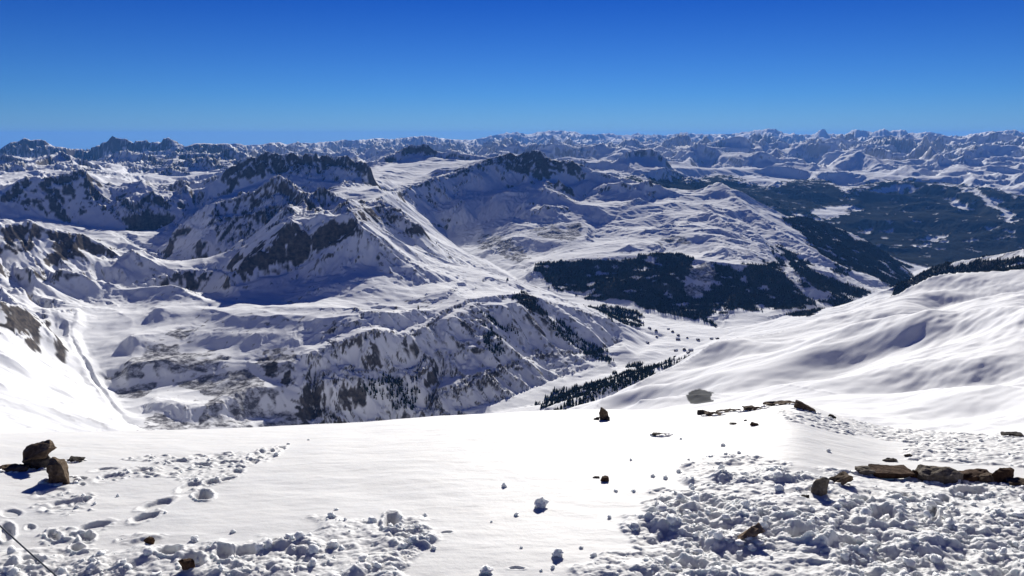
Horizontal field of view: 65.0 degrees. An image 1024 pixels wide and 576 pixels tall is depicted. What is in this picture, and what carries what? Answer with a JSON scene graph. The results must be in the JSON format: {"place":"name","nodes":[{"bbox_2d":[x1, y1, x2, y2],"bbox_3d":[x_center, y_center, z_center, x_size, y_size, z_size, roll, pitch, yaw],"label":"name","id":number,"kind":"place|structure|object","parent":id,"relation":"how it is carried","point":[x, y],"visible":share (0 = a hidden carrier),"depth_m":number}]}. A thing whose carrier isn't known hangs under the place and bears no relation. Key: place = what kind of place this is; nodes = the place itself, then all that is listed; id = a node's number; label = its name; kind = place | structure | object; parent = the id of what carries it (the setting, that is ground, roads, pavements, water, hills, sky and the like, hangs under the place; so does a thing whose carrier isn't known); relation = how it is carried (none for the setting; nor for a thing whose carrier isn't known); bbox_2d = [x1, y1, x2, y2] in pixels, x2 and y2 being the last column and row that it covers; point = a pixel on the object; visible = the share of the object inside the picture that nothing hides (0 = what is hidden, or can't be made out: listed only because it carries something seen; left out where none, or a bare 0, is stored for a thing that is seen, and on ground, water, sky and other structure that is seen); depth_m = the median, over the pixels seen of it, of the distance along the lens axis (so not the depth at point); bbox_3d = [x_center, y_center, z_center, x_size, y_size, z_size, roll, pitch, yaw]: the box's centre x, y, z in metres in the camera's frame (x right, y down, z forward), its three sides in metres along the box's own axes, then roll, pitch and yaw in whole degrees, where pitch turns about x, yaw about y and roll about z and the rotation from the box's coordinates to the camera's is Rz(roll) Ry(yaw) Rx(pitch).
{"place":"outdoors","nodes":[
{"label":"outdoors","id":0,"kind":"place"},
{"bbox_2d":[0,525,56,575],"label":"steel cable","id":1,"kind":"object","parent":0,"point":[28,551],"visible":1,"depth_m":5.61},
{"bbox_2d":[0,128,1023,433],"bbox_3d":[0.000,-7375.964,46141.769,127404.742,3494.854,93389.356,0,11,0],"label":"mountains","id":2,"kind":"structure","parent":0,"point":[164,284],"depth_m":3891.91},
{"bbox_2d":[290,213,1023,409],"bbox_3d":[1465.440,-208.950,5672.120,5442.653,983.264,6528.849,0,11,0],"label":"forest","id":3,"kind":"object","parent":2,"relation":"on","point":[642,372],"visible":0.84,"depth_m":4957.83},
{"bbox_2d":[0,404,1023,575],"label":"snow ground","id":4,"kind":"structure","parent":0,"point":[448,475],"depth_m":10.10},
{"bbox_2d":[0,463,28,471],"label":"rock","id":5,"kind":"object","parent":4,"relation":"on","point":[12,467],"visible":0.98,"depth_m":11.53},
{"bbox_2d":[22,455,50,468],"bbox_3d":[-6.977,2.557,11.823,0.408,0.267,0.346,0,11,0],"label":"rock","id":6,"kind":"object","parent":4,"relation":"on","point":[37,463],"visible":0.55,"depth_m":11.68},
{"bbox_2d":[22,440,56,461],"bbox_3d":[-6.942,2.400,11.799,0.550,0.204,0.396,-18,19,-8],"label":"rock","id":7,"kind":"object","parent":6,"relation":"on","point":[42,450],"visible":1,"depth_m":11.72},
{"bbox_2d":[46,457,69,483],"bbox_3d":[-6.240,2.527,11.043,0.268,0.360,0.450,-6,12,-30],"label":"rock","id":8,"kind":"object","parent":4,"relation":"on","point":[57,471],"visible":0.94,"depth_m":10.93},
{"bbox_2d":[67,456,85,462],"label":"rock","id":9,"kind":"object","parent":4,"relation":"on","point":[75,458],"visible":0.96,"depth_m":12.20},
{"bbox_2d":[143,536,154,543],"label":"rock","id":10,"kind":"object","parent":4,"relation":"on","point":[149,540],"visible":0.95,"depth_m":8.75},
{"bbox_2d":[178,558,194,569],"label":"rock","id":11,"kind":"object","parent":4,"relation":"on","point":[187,564],"visible":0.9,"depth_m":7.99},
{"bbox_2d":[190,535,198,541],"bbox_3d":[-3.486,2.752,8.827,0.088,0.064,0.129,-25,33,-37],"label":"snow lump","id":12,"kind":"object","parent":4,"relation":"on","point":[194,538],"visible":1,"depth_m":8.80},
{"bbox_2d":[480,565,493,573],"bbox_3d":[-0.249,2.771,7.907,0.140,0.110,0.134,-1,11,-4],"label":"snow lump","id":13,"kind":"object","parent":4,"relation":"on","point":[486,569],"visible":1,"depth_m":7.87},
{"bbox_2d":[0,403,1023,575],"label":"snow rubble","id":14,"kind":"object","parent":4,"relation":"on","point":[671,519],"visible":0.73,"depth_m":8.70},
{"bbox_2d":[910,470,917,477],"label":"rock","id":15,"kind":"object","parent":14,"relation":"on","point":[915,475],"visible":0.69,"depth_m":11.07},
{"bbox_2d":[915,464,963,483],"bbox_3d":[5.884,2.581,11.051,0.608,0.253,0.370,7,11,-1],"label":"rock","id":16,"kind":"object","parent":14,"relation":"on","point":[945,475],"visible":0.84,"depth_m":10.95},
{"bbox_2d":[959,468,988,481],"bbox_3d":[6.407,2.593,11.143,0.575,0.121,0.326,0,11,0],"label":"rock","id":17,"kind":"object","parent":14,"relation":"on","point":[971,475],"visible":0.66,"depth_m":11.06},
{"bbox_2d":[534,497,548,507],"bbox_3d":[0.355,2.612,9.731,0.160,0.169,0.182,5,12,27],"label":"snow lump","id":18,"kind":"object","parent":4,"relation":"on","point":[541,502],"visible":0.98,"depth_m":9.68},
{"bbox_2d":[552,548,563,556],"bbox_3d":[0.467,2.723,8.260,0.127,0.102,0.146,-2,-4,-13],"label":"snow lump","id":19,"kind":"object","parent":4,"relation":"on","point":[558,552],"visible":1,"depth_m":8.21},
{"bbox_2d":[599,407,607,419],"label":"standing stone","id":20,"kind":"object","parent":4,"relation":"on","point":[603,413],"visible":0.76,"depth_m":15.82},
{"bbox_2d":[600,475,608,481],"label":"rock","id":21,"kind":"object","parent":4,"relation":"on","point":[604,478],"visible":1,"depth_m":10.68},
{"bbox_2d":[697,410,704,414],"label":"rock","id":22,"kind":"object","parent":4,"relation":"on","point":[700,412],"visible":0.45,"depth_m":16.31},
{"bbox_2d":[704,411,722,415],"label":"rock","id":23,"kind":"object","parent":4,"relation":"on","point":[707,413],"visible":0.88,"depth_m":15.95},
{"bbox_2d":[716,408,740,412],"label":"rock","id":24,"kind":"object","parent":4,"relation":"on","point":[726,410],"visible":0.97,"depth_m":16.39},
{"bbox_2d":[737,522,765,539],"bbox_3d":[2.483,2.605,8.440,0.350,0.105,0.178,-30,22,-2],"label":"rock","id":25,"kind":"object","parent":4,"relation":"on","point":[755,530],"visible":0.94,"depth_m":8.42},
{"bbox_2d":[742,405,761,410],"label":"rock","id":26,"kind":"object","parent":4,"relation":"on","point":[750,407],"visible":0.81,"depth_m":16.04},
{"bbox_2d":[763,400,793,405],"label":"rock","id":27,"kind":"object","parent":4,"relation":"on","point":[773,403],"visible":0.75,"depth_m":16.50},
{"bbox_2d":[794,400,815,411],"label":"rock","id":28,"kind":"object","parent":4,"relation":"on","point":[800,404],"visible":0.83,"depth_m":15.48},
{"bbox_2d":[811,477,829,495],"bbox_3d":[3.714,2.408,9.701,0.192,0.279,0.142,11,8,-13],"label":"rock","id":29,"kind":"object","parent":4,"relation":"on","point":[819,487],"visible":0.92,"depth_m":9.66},
{"bbox_2d":[829,471,852,484],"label":"rock","id":30,"kind":"object","parent":4,"relation":"on","point":[843,477],"visible":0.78,"depth_m":10.20},
{"bbox_2d":[855,466,875,474],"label":"rock","id":31,"kind":"object","parent":4,"relation":"on","point":[864,470],"visible":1,"depth_m":11.13},
{"bbox_2d":[882,458,897,461],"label":"rock","id":32,"kind":"object","parent":4,"relation":"on","point":[890,460],"visible":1,"depth_m":12.23},
{"bbox_2d":[868,464,915,478],"bbox_3d":[5.263,2.553,11.174,0.558,0.108,0.330,0,11,0],"label":"rock","id":33,"kind":"object","parent":4,"relation":"on","point":[893,471],"visible":0.97,"depth_m":11.10},
{"bbox_2d":[979,472,994,482],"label":"rock","id":34,"kind":"object","parent":4,"relation":"on","point":[987,477],"visible":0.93,"depth_m":10.96},
{"bbox_2d":[992,467,1013,482],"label":"rock","id":35,"kind":"object","parent":4,"relation":"on","point":[999,475],"visible":0.65,"depth_m":10.91},
{"bbox_2d":[1000,431,1023,435],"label":"rock","id":36,"kind":"object","parent":4,"relation":"on","point":[1014,433],"visible":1,"depth_m":14.69},
{"bbox_2d":[1006,477,1023,485],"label":"rock","id":37,"kind":"object","parent":4,"relation":"on","point":[1016,481],"visible":0.98,"depth_m":10.76},
{"bbox_2d":[0,0,1023,150],"label":"sky","id":38,"kind":"structure","parent":0,"point":[75,74]}
]}

